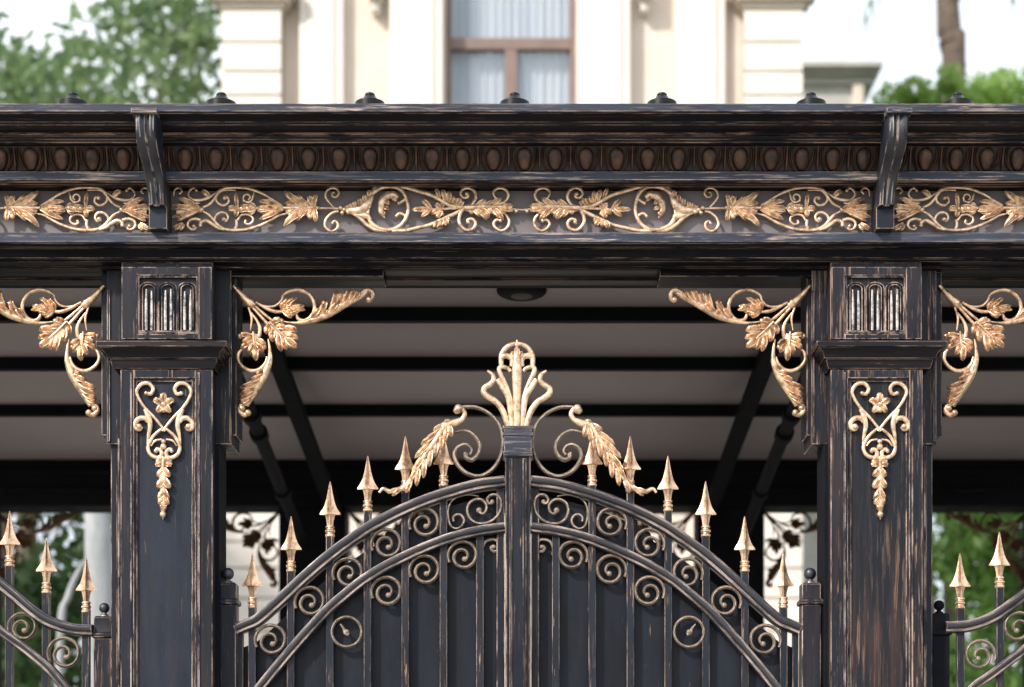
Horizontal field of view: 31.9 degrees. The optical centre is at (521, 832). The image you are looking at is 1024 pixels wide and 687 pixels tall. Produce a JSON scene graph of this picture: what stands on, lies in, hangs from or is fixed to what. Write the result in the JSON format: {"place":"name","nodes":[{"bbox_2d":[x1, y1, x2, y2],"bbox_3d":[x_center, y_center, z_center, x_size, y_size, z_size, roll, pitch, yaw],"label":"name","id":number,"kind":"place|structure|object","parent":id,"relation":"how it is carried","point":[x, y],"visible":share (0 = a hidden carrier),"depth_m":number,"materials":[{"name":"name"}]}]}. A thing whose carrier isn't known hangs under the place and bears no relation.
{"place":"outdoors","nodes":[
{"label":"outdoors","id":0,"kind":"place"},
{"bbox_2d":[0,0,1023,679],"label":"sky","id":1,"kind":"structure","parent":0,"point":[902,34],"materials":[{"name":"white"}]},
{"bbox_3d":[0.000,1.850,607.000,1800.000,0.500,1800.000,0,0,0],"label":"ground","id":2,"kind":"structure","parent":0,"visible":0},
{"bbox_2d":[1,513,84,686],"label":"broadleaf tree","id":3,"kind":"object","parent":2,"relation":"on","point":[31,578],"visible":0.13,"depth_m":20.02,"materials":[{"name":"green plant"}]},
{"bbox_2d":[12,513,84,686],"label":"broadleaf tree","id":4,"kind":"object","parent":2,"relation":"on","point":[21,515],"visible":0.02,"depth_m":23.31,"materials":[{"name":"green plant"}]},
{"bbox_2d":[55,513,110,686],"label":"pale tree","id":5,"kind":"object","parent":2,"relation":"on","point":[97,542],"visible":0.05,"depth_m":15.42,"materials":[{"name":"grey plant"}]},
{"bbox_2d":[0,0,222,678],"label":"broadleaf tree","id":6,"kind":"object","parent":2,"relation":"on","point":[21,78],"visible":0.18,"depth_m":26.68,"materials":[{"name":"green plant"}]},
{"bbox_2d":[17,0,221,103],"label":"broadleaf tree","id":7,"kind":"object","parent":2,"relation":"on","point":[117,6],"visible":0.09,"depth_m":28.53,"materials":[{"name":"green plant"}]},
{"bbox_2d":[210,0,814,646],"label":"villa","id":8,"kind":"object","parent":2,"relation":"on","point":[500,50],"visible":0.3,"depth_m":21.81,"materials":[{"name":"beige paint"}]},
{"bbox_2d":[446,0,575,103],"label":"window","id":9,"kind":"structure","parent":8,"relation":"in","point":[495,49],"depth_m":22.29,"materials":[{"name":"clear glass"}]},
{"bbox_2d":[801,60,882,581],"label":"outbuilding","id":10,"kind":"structure","parent":2,"relation":"on","point":[840,81],"depth_m":30.91,"materials":[{"name":"white paint"}]},
{"bbox_2d":[870,72,960,613],"bbox_3d":[5.833,-4.670,26.012,1.598,12.739,1.310,0,0,0],"label":"round tree","id":11,"kind":"object","parent":2,"relation":"on","point":[923,94],"visible":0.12,"depth_m":25.73,"materials":[{"name":"green plant"}]},
{"bbox_2d":[854,0,1022,648],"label":"palm tree","id":12,"kind":"object","parent":2,"relation":"on","point":[951,34],"visible":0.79,"depth_m":27.86,"materials":[{"name":"brown plant"}]},
{"bbox_2d":[932,513,1021,686],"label":"broadleaf tree","id":13,"kind":"object","parent":2,"relation":"on","point":[1014,679],"visible":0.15,"depth_m":19.35,"materials":[{"name":"green plant"}]},
{"bbox_2d":[932,513,1023,678],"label":"broadleaf tree","id":14,"kind":"object","parent":2,"relation":"on","point":[946,569],"visible":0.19,"depth_m":20.36,"materials":[{"name":"green plant"}]},
{"bbox_2d":[935,61,1023,649],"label":"round tree","id":15,"kind":"object","parent":2,"relation":"on","point":[994,88],"visible":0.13,"depth_m":25.77,"materials":[{"name":"green plant"}]},
{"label":"driveway","id":16,"kind":"structure","parent":0,"visible":0},
{"bbox_2d":[0,512,78,686],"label":"post","id":17,"kind":"object","parent":16,"relation":"on","point":[24,540],"visible":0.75,"depth_m":12.17,"materials":[{"name":"black metal"}]},
{"bbox_2d":[0,262,374,686],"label":"gate pillar","id":18,"kind":"structure","parent":16,"relation":"on","point":[177,396],"depth_m":7.00,"materials":[{"name":"black paint"}]},
{"bbox_2d":[0,511,110,686],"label":"side gate","id":19,"kind":"structure","parent":18,"relation":"attached to","point":[98,631],"depth_m":7.12,"materials":[{"name":"black metal"}]},
{"bbox_2d":[220,340,552,686],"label":"gate leaf","id":20,"kind":"object","parent":18,"relation":"attached to","point":[441,597],"visible":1,"depth_m":7.11,"materials":[{"name":"black paint"}]},
{"bbox_2d":[0,92,1023,547],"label":"carport","id":21,"kind":"object","parent":18,"relation":"on","point":[436,226],"visible":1,"depth_m":7.00,"materials":[{"name":"black paint"}]},
{"bbox_2d":[497,288,546,301],"bbox_3d":[0.000,-2.480,8.240,0.230,0.038,0.230,0,0,0],"label":"ceiling lamp","id":22,"kind":"object","parent":21,"relation":"attached to","point":[521,294],"visible":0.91,"depth_m":8.21,"materials":[{"name":"black metal"}]},
{"bbox_2d":[226,507,428,621],"bbox_3d":[-1.410,-0.297,12.210,1.589,3.793,0.360,0,0,0],"label":"post","id":23,"kind":"object","parent":16,"relation":"on","point":[313,521],"visible":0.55,"depth_m":12.06,"materials":[{"name":"black metal"}]},
{"bbox_2d":[612,507,816,628],"bbox_3d":[1.410,-0.297,12.210,1.589,3.793,0.360,0,0,0],"label":"post","id":24,"kind":"object","parent":16,"relation":"on","point":[725,523],"visible":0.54,"depth_m":12.06,"materials":[{"name":"black metal"}]},
{"bbox_2d":[668,262,1023,686],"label":"gate pillar","id":25,"kind":"structure","parent":16,"relation":"on","point":[865,396],"depth_m":7.00,"materials":[{"name":"black paint"}]},
{"bbox_2d":[531,404,822,686],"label":"gate leaf","id":26,"kind":"object","parent":25,"relation":"attached to","point":[616,601],"visible":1,"depth_m":7.11,"materials":[{"name":"black paint"}]},
{"bbox_2d":[932,532,1023,686],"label":"side gate","id":27,"kind":"structure","parent":25,"relation":"attached to","point":[944,628],"depth_m":7.12,"materials":[{"name":"black metal"}]},
{"bbox_2d":[946,512,1023,686],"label":"post","id":28,"kind":"object","parent":16,"relation":"on","point":[1016,544],"visible":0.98,"depth_m":12.17,"materials":[{"name":"black metal"}]}
]}

